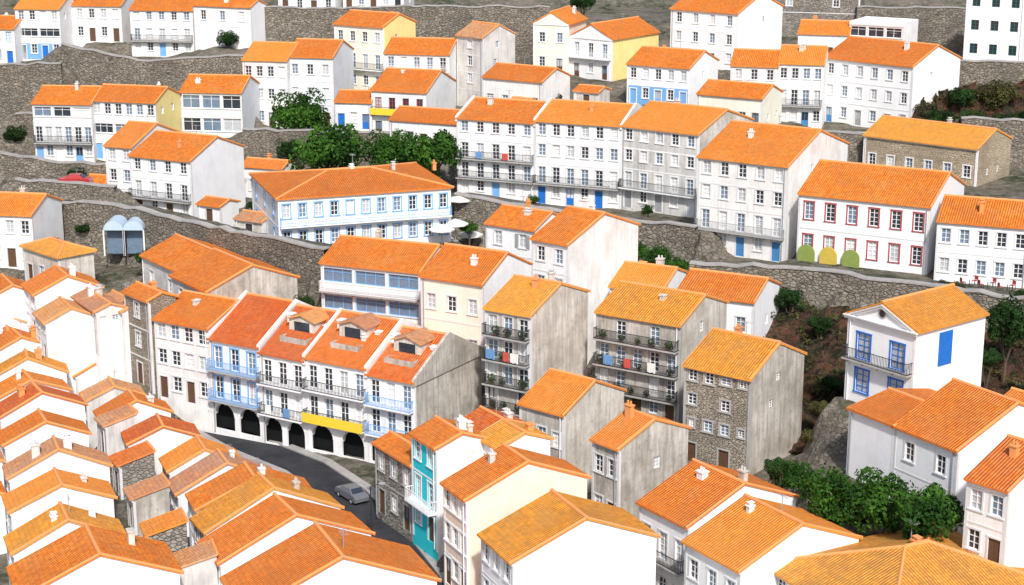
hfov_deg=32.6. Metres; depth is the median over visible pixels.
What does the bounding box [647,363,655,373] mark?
laundry
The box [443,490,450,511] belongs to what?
window
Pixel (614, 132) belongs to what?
window
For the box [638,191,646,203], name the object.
window
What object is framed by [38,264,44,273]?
window
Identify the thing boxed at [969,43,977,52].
window
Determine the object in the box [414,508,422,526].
window
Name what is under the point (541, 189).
door
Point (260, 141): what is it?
retaining wall
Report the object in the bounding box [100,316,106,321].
window
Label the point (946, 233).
window
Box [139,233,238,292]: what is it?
house
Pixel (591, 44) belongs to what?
window
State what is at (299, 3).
window
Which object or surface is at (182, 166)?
window
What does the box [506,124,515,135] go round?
window
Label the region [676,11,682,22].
window
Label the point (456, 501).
window
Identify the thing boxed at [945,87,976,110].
bush
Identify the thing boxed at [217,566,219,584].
window
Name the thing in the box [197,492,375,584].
house
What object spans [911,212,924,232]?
window
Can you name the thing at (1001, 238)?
window
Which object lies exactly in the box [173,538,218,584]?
shed
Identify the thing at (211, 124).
window
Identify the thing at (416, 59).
window
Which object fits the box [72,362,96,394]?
house
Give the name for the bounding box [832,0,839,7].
window
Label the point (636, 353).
window
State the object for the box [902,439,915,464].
window
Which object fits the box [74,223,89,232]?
bush
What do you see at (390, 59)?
window
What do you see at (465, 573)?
door
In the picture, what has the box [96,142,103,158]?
door
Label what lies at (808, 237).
window
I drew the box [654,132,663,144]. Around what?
window
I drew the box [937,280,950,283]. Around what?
bush
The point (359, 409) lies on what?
window
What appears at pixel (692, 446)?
door
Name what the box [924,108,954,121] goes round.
bush
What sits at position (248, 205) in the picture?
bush
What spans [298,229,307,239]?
window
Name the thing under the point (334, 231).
window
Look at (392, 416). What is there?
window
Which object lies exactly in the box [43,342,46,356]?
door
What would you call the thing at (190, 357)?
window
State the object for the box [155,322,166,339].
window
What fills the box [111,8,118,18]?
window
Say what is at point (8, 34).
window
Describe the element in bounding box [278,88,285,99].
window
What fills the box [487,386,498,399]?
door
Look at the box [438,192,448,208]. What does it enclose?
window
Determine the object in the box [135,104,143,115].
window
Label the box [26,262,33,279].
door
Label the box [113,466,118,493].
door
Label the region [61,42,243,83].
retaining wall
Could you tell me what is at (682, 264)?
bush
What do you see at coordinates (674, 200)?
window
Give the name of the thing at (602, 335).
potted plant
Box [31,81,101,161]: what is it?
house
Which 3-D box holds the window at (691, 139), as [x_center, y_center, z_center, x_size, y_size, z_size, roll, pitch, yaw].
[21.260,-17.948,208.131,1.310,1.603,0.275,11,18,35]
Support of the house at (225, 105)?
on the hillside
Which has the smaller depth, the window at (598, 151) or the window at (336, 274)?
the window at (336, 274)
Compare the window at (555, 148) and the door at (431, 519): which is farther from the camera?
the window at (555, 148)
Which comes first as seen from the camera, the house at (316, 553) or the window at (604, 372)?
the house at (316, 553)
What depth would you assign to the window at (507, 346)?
159.22 m
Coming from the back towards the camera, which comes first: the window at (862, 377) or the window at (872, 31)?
the window at (872, 31)
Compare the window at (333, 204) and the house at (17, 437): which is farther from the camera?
the window at (333, 204)
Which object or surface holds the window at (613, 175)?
in the house at (577, 150)
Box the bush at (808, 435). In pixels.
[800,430,813,442]
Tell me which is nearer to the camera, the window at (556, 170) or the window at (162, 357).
the window at (162, 357)
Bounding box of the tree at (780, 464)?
[763,456,789,487]
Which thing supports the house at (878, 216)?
on the hillside
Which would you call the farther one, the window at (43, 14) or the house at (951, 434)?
the window at (43, 14)
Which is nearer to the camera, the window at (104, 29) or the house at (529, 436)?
the house at (529, 436)
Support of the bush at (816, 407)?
on the rocky slope
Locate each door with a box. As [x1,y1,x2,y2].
[6,50,13,62]
[6,247,17,266]
[23,44,27,58]
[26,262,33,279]
[35,145,44,157]
[41,45,48,58]
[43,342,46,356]
[55,146,64,160]
[74,146,83,160]
[88,27,96,40]
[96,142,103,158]
[99,427,103,451]
[112,27,120,41]
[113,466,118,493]
[128,499,132,526]
[134,42,141,55]
[135,199,143,204]
[136,360,143,384]
[158,374,169,398]
[159,43,166,56]
[165,202,173,210]
[184,43,191,51]
[185,379,196,403]
[204,207,213,220]
[244,222,252,231]
[268,111,276,126]
[282,0,288,5]
[310,0,317,6]
[322,112,330,126]
[337,112,345,125]
[345,0,352,6]
[361,113,369,128]
[370,0,376,6]
[374,119,382,130]
[378,486,385,515]
[394,0,401,4]
[402,502,410,533]
[427,516,433,542]
[444,553,451,584]
[459,565,466,584]
[460,179,469,192]
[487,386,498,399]
[491,182,500,196]
[517,392,525,409]
[522,184,531,200]
[537,185,546,203]
[555,57,563,69]
[565,187,574,205]
[573,62,579,76]
[582,93,590,100]
[594,190,603,207]
[601,64,607,79]
[606,499,616,505]
[623,189,631,207]
[629,87,636,102]
[630,397,642,411]
[653,193,662,212]
[654,89,661,100]
[664,404,676,421]
[679,91,686,103]
[684,198,693,216]
[688,440,696,460]
[716,447,729,467]
[734,235,745,256]
[751,112,759,121]
[770,240,780,261]
[781,110,786,121]
[800,111,809,126]
[825,105,832,121]
[853,109,861,125]
[985,535,1002,563]
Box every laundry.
[266,405,270,414]
[283,408,289,418]
[475,151,481,158]
[485,349,494,359]
[502,153,507,160]
[503,352,508,362]
[510,353,517,363]
[603,355,612,365]
[624,358,630,368]
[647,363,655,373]
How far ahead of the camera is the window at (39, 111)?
242.66 m
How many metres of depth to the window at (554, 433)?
151.11 m
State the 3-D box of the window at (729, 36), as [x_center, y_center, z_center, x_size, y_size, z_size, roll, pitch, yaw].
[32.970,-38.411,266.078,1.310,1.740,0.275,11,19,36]
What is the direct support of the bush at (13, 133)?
on the hillside
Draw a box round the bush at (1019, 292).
[1009,289,1023,295]
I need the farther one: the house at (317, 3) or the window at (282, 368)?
the house at (317, 3)
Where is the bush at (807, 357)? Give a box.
[803,349,814,367]
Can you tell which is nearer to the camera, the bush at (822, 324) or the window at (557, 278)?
the bush at (822, 324)
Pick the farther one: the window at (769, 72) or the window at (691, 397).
the window at (769, 72)
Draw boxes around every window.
[4,31,12,41]
[4,219,15,233]
[17,10,24,19]
[19,219,30,234]
[21,27,38,36]
[26,310,29,326]
[28,10,35,20]
[30,43,37,53]
[32,106,52,116]
[34,125,43,141]
[38,27,60,36]
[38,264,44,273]
[39,10,46,20]
[44,126,53,141]
[45,144,54,156]
[50,11,57,20]
[52,106,71,117]
[54,126,62,142]
[63,126,72,142]
[65,145,74,156]
[72,106,91,117]
[73,126,82,142]
[75,8,83,18]
[77,26,84,35]
[83,126,92,142]
[84,145,93,156]
[87,8,95,18]
[94,102,100,113]
[95,122,113,133]
[99,8,107,18]
[100,26,108,36]
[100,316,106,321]
[103,103,111,114]
[108,148,116,160]
[109,168,117,181]
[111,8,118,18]
[112,314,118,319]
[114,103,122,114]
[114,123,125,133]
[121,149,129,161]
[122,169,130,182]
[124,103,133,115]
[132,11,139,19]
[133,27,140,39]
[133,158,141,170]
[133,300,139,319]
[134,179,142,196]
[134,329,141,348]
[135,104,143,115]
[145,12,152,20]
[146,28,153,39]
[146,104,154,116]
[147,42,153,50]
[148,159,156,171]
[149,180,157,198]
[149,268,153,280]
[150,200,158,206]
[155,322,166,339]
[156,346,168,364]
[157,12,164,20]
[158,28,165,40]
[163,161,171,173]
[164,182,172,199]
[167,277,171,292]
[169,325,180,341]
[170,12,177,20]
[170,349,181,367]
[170,490,174,508]
[171,28,178,40]
[171,42,178,51]
[171,375,183,393]
[179,163,186,174]
[179,184,188,201]
[181,94,200,108]
[181,117,201,131]
[181,204,188,213]
[182,12,189,20]
[182,327,194,344]
[183,28,190,40]
[183,351,195,370]
[194,525,199,543]
[196,330,207,346]
[197,354,208,373]
[198,380,209,398]
[199,9,206,19]
[201,94,220,108]
[202,117,222,131]
[212,344,223,369]
[213,374,224,399]
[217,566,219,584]
[218,10,225,20]
[221,95,241,109]
[222,118,241,132]
[229,347,239,372]
[230,377,240,402]
[238,11,244,21]
[244,65,252,76]
[245,350,256,375]
[247,381,258,406]
[248,178,251,190]
[255,65,263,76]
[259,87,264,99]
[260,110,265,121]
[262,357,272,383]
[264,388,273,413]
[266,65,274,77]
[267,88,275,99]
[272,198,274,216]
[277,66,285,77]
[277,360,287,386]
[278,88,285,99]
[278,390,288,414]
[281,203,291,219]
[282,230,291,236]
[290,63,298,74]
[291,86,299,97]
[292,363,302,389]
[293,393,303,419]
[296,0,302,6]
[297,202,307,218]
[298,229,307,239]
[306,63,313,74]
[306,87,314,98]
[308,363,318,389]
[309,394,318,414]
[313,201,323,217]
[314,228,324,242]
[321,64,329,75]
[321,266,352,283]
[321,293,353,310]
[322,87,330,98]
[322,366,333,392]
[323,396,334,418]
[325,0,331,6]
[329,200,339,216]
[330,227,339,243]
[337,29,343,38]
[337,369,349,395]
[338,400,349,421]
[345,199,355,214]
[346,226,355,235]
[349,30,355,41]
[349,111,357,123]
[353,52,355,67]
[353,269,386,287]
[353,372,364,398]
[354,73,356,84]
[354,296,386,315]
[354,403,365,429]
[358,0,364,4]
[361,31,367,42]
[361,197,371,213]
[361,224,371,236]
[362,53,368,68]
[362,74,368,85]
[369,377,380,404]
[370,408,381,433]
[373,32,380,43]
[374,54,380,69]
[374,96,382,108]
[376,196,386,212]
[377,223,387,238]
[377,450,384,473]
[382,0,388,5]
[384,380,396,407]
[385,411,396,432]
[386,55,394,66]
[386,272,419,291]
[387,300,420,319]
[388,97,395,108]
[389,457,397,481]
[390,491,397,515]
[392,195,401,211]
[392,222,402,238]
[399,56,407,67]
[400,383,412,410]
[401,97,409,105]
[401,414,412,433]
[401,465,409,488]
[407,194,417,210]
[408,221,417,237]
[412,56,420,67]
[413,439,421,462]
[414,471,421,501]
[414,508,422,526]
[415,98,423,106]
[423,193,432,209]
[423,220,433,235]
[425,56,433,68]
[425,291,436,309]
[426,447,432,470]
[427,480,434,510]
[438,57,446,72]
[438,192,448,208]
[439,219,448,234]
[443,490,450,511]
[443,518,450,544]
[445,294,457,313]
[450,494,458,517]
[451,524,458,550]
[451,557,458,584]
[458,500,465,523]
[458,530,466,557]
[460,121,468,132]
[460,141,469,157]
[460,160,468,176]
[466,54,472,66]
[466,297,477,316]
[467,38,472,48]
[467,72,472,83]
[467,338,477,344]
[475,122,484,133]
[475,142,484,158]
[475,161,484,178]
[475,180,484,191]
[482,542,489,566]
[482,574,489,584]
[486,312,498,333]
[486,337,498,350]
[487,362,498,375]
[490,123,499,134]
[491,143,499,159]
[491,163,499,179]
[492,551,499,575]
[493,228,502,245]
[502,315,513,337]
[502,340,513,361]
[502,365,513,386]
[502,560,510,584]
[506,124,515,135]
[506,144,515,160]
[506,164,515,180]
[506,183,515,194]
[515,232,529,249]
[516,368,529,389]
[517,317,528,339]
[518,343,528,363]
[522,125,531,136]
[522,145,531,161]
[522,165,531,181]
[535,244,545,262]
[536,273,545,278]
[536,424,546,433]
[537,123,546,135]
[537,143,546,156]
[537,165,546,182]
[538,31,545,42]
[538,55,545,65]
[550,429,561,449]
[551,124,560,136]
[551,144,560,157]
[551,166,560,183]
[551,186,560,198]
[553,247,563,265]
[555,32,563,42]
[555,277,563,282]
[565,125,575,137]
[565,145,574,158]
[565,167,574,184]
[573,41,579,56]
[579,146,589,159]
[579,188,588,200]
[580,126,589,138]
[580,168,589,186]
[587,42,593,57]
[587,62,593,73]
[592,451,603,474]
[593,491,603,502]
[594,127,604,139]
[594,147,603,160]
[594,169,603,187]
[598,341,609,355]
[598,366,609,381]
[601,43,607,58]
[606,456,617,480]
[608,170,618,188]
[608,190,617,203]
[609,128,618,140]
[609,148,618,161]
[614,344,626,365]
[614,369,626,391]
[615,319,626,341]
[623,170,632,187]
[624,128,632,140]
[624,148,632,161]
[629,66,636,78]
[631,347,643,369]
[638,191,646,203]
[639,130,648,142]
[639,149,647,163]
[639,172,647,189]
[641,67,649,79]
[641,87,648,98]
[641,520,651,528]
[646,401,658,415]
[647,375,659,398]
[648,324,660,347]
[648,350,660,372]
[653,174,662,191]
[654,68,661,80]
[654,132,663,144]
[654,151,663,165]
[654,456,658,467]
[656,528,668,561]
[656,572,666,584]
[664,379,676,401]
[665,353,677,374]
[666,69,674,81]
[666,89,674,100]
[669,176,678,193]
[669,196,677,208]
[670,134,679,146]
[670,153,678,167]
[672,536,684,571]
[675,29,681,40]
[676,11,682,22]
[679,70,687,82]
[685,155,694,169]
[685,178,694,195]
[685,391,697,406]
[686,136,695,148]
[686,369,698,382]
[687,415,695,428]
[687,555,698,583]
[691,31,698,42]
[692,12,698,23]
[700,182,711,198]
[700,207,710,227]
[701,160,711,174]
[701,418,713,434]
[702,372,714,386]
[706,565,717,584]
[708,13,715,25]
[708,32,715,43]
[717,209,727,230]
[717,232,726,247]
[717,422,729,438]
[718,184,728,200]
[718,376,732,388]
[718,398,730,414]
[719,162,729,176]
[724,52,731,63]
[724,576,736,584]
[725,33,732,45]
[726,15,732,26]
[734,68,742,79]
[734,315,746,333]
[735,212,745,232]
[735,427,745,439]
[736,164,747,178]
[736,186,746,202]
[737,380,747,390]
[750,68,758,80]
[752,237,762,252]
[753,188,764,204]
[753,214,763,235]
[754,166,765,180]
[765,69,774,80]
[771,216,781,237]
[772,191,782,207]
[773,168,783,183]
[776,578,786,584]
[779,67,787,78]
[780,88,787,104]
[785,0,792,6]
[789,109,797,121]
[790,67,799,79]
[790,89,798,105]
[801,89,809,105]
[802,67,810,79]
[802,200,814,220]
[802,232,813,247]
[811,110,820,121]
[812,90,821,106]
[813,68,822,79]
[823,235,834,248]
[824,202,836,222]
[826,83,833,95]
[827,62,834,73]
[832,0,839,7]
[839,106,846,118]
[840,85,847,96]
[841,63,848,75]
[844,237,856,251]
[845,204,858,225]
[849,25,866,36]
[852,366,869,395]
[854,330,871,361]
[855,65,863,77]
[855,86,862,98]
[865,240,878,260]
[866,26,884,37]
[867,152,876,163]
[867,207,880,227]
[868,110,876,121]
[869,88,877,100]
[870,66,878,78]
[878,309,885,318]
[884,90,892,102]
[885,27,902,38]
[886,68,893,80]
[886,154,894,165]
[887,242,900,263]
[887,340,905,372]
[887,376,903,387]
[889,209,902,230]
[899,92,907,104]
[900,70,908,82]
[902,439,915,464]
[904,157,913,167]
[909,245,922,265]
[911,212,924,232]
[923,159,932,168]
[933,451,947,477]
[937,256,950,272]
[939,226,952,243]
[942,162,951,170]
[955,257,968,274]
[957,228,970,245]
[961,164,971,178]
[964,525,981,553]
[967,485,984,513]
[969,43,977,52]
[971,20,978,29]
[972,0,980,5]
[973,259,987,276]
[976,230,989,246]
[987,492,1005,520]
[989,44,996,54]
[990,21,998,30]
[992,0,999,6]
[992,261,1005,278]
[994,231,1008,248]
[1008,46,1016,55]
[1010,22,1017,31]
[1011,262,1023,279]
[1012,0,1019,7]
[1013,233,1023,249]
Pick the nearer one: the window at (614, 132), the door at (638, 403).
the door at (638, 403)
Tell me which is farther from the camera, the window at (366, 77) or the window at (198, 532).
the window at (366, 77)
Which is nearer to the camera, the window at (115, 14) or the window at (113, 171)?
the window at (113, 171)
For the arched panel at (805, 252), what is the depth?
189.32 m
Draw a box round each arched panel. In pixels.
[797,244,814,261]
[819,247,836,264]
[841,250,859,267]
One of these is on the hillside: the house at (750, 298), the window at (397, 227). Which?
the house at (750, 298)
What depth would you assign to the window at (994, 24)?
262.95 m
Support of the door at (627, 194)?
in the house at (664, 144)
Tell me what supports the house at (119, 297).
on the hillside
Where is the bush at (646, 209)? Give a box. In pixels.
[641,204,653,216]
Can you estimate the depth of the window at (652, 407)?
159.72 m
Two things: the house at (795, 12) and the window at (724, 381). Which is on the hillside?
the house at (795, 12)
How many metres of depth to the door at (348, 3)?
298.84 m
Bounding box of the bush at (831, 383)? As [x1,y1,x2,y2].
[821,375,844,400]
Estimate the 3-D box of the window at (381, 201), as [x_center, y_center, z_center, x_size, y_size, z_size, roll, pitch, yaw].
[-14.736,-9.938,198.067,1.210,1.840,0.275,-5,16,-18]
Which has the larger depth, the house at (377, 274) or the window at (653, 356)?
the house at (377, 274)
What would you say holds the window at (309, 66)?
in the house at (323, 65)
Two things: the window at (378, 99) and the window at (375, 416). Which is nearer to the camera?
the window at (375, 416)
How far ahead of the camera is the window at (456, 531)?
131.21 m
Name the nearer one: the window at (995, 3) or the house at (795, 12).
the window at (995, 3)
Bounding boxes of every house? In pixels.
[0,12,23,62]
[0,185,63,269]
[0,273,26,329]
[0,321,39,362]
[0,324,29,334]
[0,346,69,382]
[0,367,72,400]
[0,381,87,428]
[0,407,91,491]
[0,450,6,518]
[0,481,6,554]
[1,467,117,532]
[2,432,112,492]
[3,494,125,584]
[6,522,183,584]
[13,0,73,60]
[14,318,27,331]
[19,237,97,280]
[20,259,104,331]
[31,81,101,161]
[32,295,94,393]
[70,283,126,382]
[71,0,134,46]
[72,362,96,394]
[78,369,146,448]
[89,165,106,183]
[93,388,173,449]
[94,77,181,160]
[103,113,181,194]
[107,283,131,382]
[120,412,201,474]
[121,272,178,398]
[127,125,245,216]
[128,0,196,56]
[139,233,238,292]
[151,289,238,432]
[159,434,240,507]
[168,247,299,299]
[168,444,271,536]
[179,67,259,137]
[185,457,311,545]
[189,471,344,544]
[192,0,267,50]
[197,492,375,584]
[206,291,310,442]
[219,521,441,584]
[241,41,298,127]
[244,153,294,197]
[256,302,340,449]
[278,0,342,7]
[290,31,353,126]
[301,308,423,461]
[318,228,442,325]
[332,9,416,89]
[334,82,372,130]
[343,0,413,6]
[363,325,482,463]
[370,67,456,130]
[371,430,412,541]
[383,30,456,105]
[388,98,460,162]
[404,410,486,560]
[418,236,532,371]
[439,442,591,584]
[455,20,516,105]
[455,90,546,200]
[464,397,524,431]
[477,488,660,584]
[479,418,554,455]
[481,56,571,100]
[481,269,590,416]
[483,196,557,276]
[516,367,626,492]
[529,197,640,364]
[531,5,587,72]
[533,91,642,208]
[569,13,660,81]
[589,400,691,518]
[592,280,729,423]
[608,255,687,292]
[618,95,754,218]
[626,41,719,104]
[635,458,799,584]
[669,0,783,69]
[677,267,781,336]
[681,493,862,584]
[682,320,806,474]
[695,115,849,261]
[696,77,783,123]
[730,48,779,86]
[774,520,1023,584]
[776,0,864,36]
[777,44,829,128]
[796,155,965,274]
[797,15,851,50]
[825,33,961,127]
[846,387,935,496]
[849,16,918,41]
[862,115,1013,186]
[891,377,1023,533]
[933,194,1023,288]
[962,434,1023,567]
[963,0,1023,60]
[1004,387,1023,402]
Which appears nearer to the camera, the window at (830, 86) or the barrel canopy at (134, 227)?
the barrel canopy at (134, 227)
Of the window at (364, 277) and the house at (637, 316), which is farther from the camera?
the window at (364, 277)
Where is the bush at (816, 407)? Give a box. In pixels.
[809,400,828,416]
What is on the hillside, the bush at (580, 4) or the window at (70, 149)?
the bush at (580, 4)
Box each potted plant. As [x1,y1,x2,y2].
[517,379,523,389]
[599,330,606,338]
[643,390,649,397]
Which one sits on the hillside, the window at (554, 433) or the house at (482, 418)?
the house at (482, 418)
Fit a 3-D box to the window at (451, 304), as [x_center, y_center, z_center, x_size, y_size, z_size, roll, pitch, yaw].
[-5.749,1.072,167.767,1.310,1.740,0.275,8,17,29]
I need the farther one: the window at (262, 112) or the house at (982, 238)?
the window at (262, 112)
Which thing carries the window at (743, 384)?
in the house at (742, 398)
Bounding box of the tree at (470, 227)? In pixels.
[459,219,478,245]
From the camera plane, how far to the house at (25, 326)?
185.06 m
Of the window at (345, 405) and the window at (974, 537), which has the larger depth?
the window at (345, 405)
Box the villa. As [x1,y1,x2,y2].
[841,283,989,402]
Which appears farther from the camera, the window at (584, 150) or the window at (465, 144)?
the window at (465, 144)
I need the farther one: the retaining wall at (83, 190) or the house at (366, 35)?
the house at (366, 35)
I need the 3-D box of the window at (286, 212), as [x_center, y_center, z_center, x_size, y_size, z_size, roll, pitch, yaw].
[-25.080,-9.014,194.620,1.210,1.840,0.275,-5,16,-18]
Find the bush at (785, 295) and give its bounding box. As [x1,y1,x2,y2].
[773,287,808,315]
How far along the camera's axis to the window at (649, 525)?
134.21 m
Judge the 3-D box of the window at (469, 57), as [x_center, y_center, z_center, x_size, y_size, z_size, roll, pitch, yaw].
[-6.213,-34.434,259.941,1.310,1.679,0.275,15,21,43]
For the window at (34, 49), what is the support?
in the house at (47, 26)
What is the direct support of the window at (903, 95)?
in the house at (871, 81)
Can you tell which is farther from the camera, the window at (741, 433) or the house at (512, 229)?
the house at (512, 229)
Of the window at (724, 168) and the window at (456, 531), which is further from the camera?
the window at (724, 168)
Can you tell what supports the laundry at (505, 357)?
hanging from the house at (549, 316)
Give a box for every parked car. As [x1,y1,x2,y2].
[57,173,92,181]
[335,483,368,504]
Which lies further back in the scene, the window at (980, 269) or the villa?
the window at (980, 269)
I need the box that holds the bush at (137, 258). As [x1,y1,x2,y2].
[134,248,149,263]
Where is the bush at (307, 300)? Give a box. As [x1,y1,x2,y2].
[293,295,315,305]
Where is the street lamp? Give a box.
[370,482,384,536]
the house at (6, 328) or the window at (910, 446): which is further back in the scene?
the house at (6, 328)
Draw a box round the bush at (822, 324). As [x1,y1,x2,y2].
[807,316,833,340]
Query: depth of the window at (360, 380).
159.84 m
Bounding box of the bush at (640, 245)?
[638,241,649,260]
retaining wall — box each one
[0,61,63,120]
[0,151,105,179]
[15,111,33,127]
[15,177,116,198]
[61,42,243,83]
[61,199,329,294]
[242,127,389,167]
[264,4,549,59]
[454,192,698,259]
[689,260,1023,319]
[824,130,864,162]
[856,5,965,52]
[959,59,1023,86]
[960,116,1023,153]
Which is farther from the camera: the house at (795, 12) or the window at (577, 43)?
the house at (795, 12)
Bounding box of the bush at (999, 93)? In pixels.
[974,79,1019,109]
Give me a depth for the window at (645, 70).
253.99 m
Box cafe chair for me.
[1009,280,1015,289]
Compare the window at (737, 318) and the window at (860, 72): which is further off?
the window at (860, 72)
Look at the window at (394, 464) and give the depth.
144.65 m
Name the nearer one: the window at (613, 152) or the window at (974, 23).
the window at (613, 152)
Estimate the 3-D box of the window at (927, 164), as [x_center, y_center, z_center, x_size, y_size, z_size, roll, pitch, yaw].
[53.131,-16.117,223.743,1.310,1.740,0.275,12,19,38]
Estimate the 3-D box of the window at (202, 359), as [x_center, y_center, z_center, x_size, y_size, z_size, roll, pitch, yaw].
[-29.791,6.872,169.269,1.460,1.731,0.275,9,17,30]
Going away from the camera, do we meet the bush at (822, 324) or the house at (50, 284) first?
the bush at (822, 324)
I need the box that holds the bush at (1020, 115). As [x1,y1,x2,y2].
[1009,110,1023,118]
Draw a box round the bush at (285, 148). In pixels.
[274,138,300,159]
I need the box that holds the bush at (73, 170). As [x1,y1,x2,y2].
[67,167,86,175]
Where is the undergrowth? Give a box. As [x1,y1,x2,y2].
[763,79,1023,449]
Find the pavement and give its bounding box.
[198,429,443,583]
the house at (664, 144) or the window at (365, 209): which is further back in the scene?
the house at (664, 144)
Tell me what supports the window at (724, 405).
in the house at (742, 398)
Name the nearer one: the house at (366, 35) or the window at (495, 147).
the window at (495, 147)
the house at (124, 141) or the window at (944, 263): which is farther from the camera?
the house at (124, 141)
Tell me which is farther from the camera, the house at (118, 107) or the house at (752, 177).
the house at (118, 107)
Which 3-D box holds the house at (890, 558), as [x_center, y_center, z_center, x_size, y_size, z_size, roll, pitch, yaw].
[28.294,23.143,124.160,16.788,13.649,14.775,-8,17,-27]
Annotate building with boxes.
[248,154,454,243]
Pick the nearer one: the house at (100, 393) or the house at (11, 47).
the house at (100, 393)
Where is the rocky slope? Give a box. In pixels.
[765,302,1023,452]
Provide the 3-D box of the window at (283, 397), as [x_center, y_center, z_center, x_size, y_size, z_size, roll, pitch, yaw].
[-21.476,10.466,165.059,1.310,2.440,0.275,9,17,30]
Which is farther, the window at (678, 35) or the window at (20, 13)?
the window at (20, 13)
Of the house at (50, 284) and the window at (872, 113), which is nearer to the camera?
the house at (50, 284)
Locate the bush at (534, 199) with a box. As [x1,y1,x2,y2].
[526,194,539,203]
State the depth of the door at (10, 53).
281.97 m
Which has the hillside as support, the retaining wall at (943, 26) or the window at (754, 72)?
the retaining wall at (943, 26)
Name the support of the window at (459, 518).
in the house at (497, 484)
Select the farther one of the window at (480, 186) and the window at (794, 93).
the window at (794, 93)
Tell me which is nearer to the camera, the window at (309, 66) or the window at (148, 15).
the window at (309, 66)
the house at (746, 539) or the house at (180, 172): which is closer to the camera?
the house at (746, 539)
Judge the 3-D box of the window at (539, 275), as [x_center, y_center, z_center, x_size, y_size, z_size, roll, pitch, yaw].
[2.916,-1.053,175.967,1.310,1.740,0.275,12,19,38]
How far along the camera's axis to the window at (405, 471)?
142.93 m
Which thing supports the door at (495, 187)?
in the house at (491, 128)
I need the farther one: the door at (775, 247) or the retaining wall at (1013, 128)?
the retaining wall at (1013, 128)
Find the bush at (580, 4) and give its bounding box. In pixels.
[569,0,595,14]
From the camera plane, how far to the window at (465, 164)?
222.79 m
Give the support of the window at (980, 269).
in the house at (982, 238)
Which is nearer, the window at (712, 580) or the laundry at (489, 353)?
the window at (712, 580)
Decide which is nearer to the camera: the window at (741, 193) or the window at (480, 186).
the window at (741, 193)
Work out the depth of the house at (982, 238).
179.16 m
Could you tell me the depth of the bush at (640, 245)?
190.21 m
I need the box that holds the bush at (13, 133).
[2,124,28,141]
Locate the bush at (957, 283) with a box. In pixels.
[953,280,965,287]
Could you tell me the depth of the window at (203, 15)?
281.49 m
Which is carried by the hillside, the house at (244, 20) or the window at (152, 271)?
the house at (244, 20)
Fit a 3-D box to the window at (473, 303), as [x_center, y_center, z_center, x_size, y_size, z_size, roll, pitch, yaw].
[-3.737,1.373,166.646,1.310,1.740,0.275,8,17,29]
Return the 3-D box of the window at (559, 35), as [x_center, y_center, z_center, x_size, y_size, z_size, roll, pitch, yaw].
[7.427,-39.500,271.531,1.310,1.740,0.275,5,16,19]
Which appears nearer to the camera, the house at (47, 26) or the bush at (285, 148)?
the bush at (285, 148)
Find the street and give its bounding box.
[205,427,443,584]
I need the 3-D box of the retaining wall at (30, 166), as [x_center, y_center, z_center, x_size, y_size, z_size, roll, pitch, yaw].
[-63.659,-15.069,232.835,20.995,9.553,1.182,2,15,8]
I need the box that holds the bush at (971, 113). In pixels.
[954,108,988,122]
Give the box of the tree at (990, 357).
[982,347,1003,388]
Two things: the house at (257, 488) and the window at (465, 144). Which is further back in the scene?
the window at (465, 144)
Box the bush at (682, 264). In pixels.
[664,257,689,269]
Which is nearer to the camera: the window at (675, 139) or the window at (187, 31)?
the window at (675, 139)
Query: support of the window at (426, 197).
in the building
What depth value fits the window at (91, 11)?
286.76 m
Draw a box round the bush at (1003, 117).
[991,113,1014,118]
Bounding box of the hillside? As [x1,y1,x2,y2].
[0,0,1023,584]
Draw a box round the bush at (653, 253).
[638,245,675,263]
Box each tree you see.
[269,87,331,129]
[287,122,372,169]
[365,127,412,165]
[400,129,463,176]
[459,219,478,245]
[763,456,789,487]
[768,459,814,506]
[798,462,864,527]
[828,466,919,534]
[890,482,964,541]
[982,347,1003,388]
[986,294,1023,381]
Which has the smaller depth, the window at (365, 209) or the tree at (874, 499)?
the tree at (874, 499)
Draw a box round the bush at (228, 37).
[215,29,238,48]
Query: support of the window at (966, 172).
in the house at (972, 155)
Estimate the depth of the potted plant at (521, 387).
158.52 m
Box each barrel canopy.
[103,215,126,255]
[122,217,144,253]
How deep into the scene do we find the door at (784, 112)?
252.39 m
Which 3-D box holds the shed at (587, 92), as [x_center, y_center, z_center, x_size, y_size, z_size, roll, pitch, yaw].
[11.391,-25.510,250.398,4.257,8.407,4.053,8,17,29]
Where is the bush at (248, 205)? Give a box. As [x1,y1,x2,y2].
[245,202,251,209]
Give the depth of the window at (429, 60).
258.75 m
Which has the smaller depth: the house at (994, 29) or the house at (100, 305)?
the house at (100, 305)
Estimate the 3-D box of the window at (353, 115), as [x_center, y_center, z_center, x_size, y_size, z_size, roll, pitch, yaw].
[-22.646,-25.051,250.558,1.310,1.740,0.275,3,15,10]
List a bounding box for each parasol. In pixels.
[429,224,454,241]
[444,219,467,241]
[451,196,469,216]
[457,230,482,237]
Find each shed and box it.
[94,403,138,455]
[109,440,155,499]
[122,472,170,536]
[139,507,187,552]
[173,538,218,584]
[195,195,240,225]
[232,209,266,232]
[510,96,536,99]
[572,84,611,101]
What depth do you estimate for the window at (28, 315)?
184.63 m
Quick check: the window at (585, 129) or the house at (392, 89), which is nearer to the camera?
the window at (585, 129)
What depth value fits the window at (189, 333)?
169.57 m
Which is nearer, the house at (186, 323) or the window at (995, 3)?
the house at (186, 323)
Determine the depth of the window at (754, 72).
251.40 m
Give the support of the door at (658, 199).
in the house at (664, 144)
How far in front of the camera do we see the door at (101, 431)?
162.58 m
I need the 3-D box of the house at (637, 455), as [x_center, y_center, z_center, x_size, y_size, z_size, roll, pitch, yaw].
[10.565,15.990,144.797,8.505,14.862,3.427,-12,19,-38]
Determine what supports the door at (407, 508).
in the house at (393, 469)
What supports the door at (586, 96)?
in the shed at (587, 92)
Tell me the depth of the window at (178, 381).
171.78 m

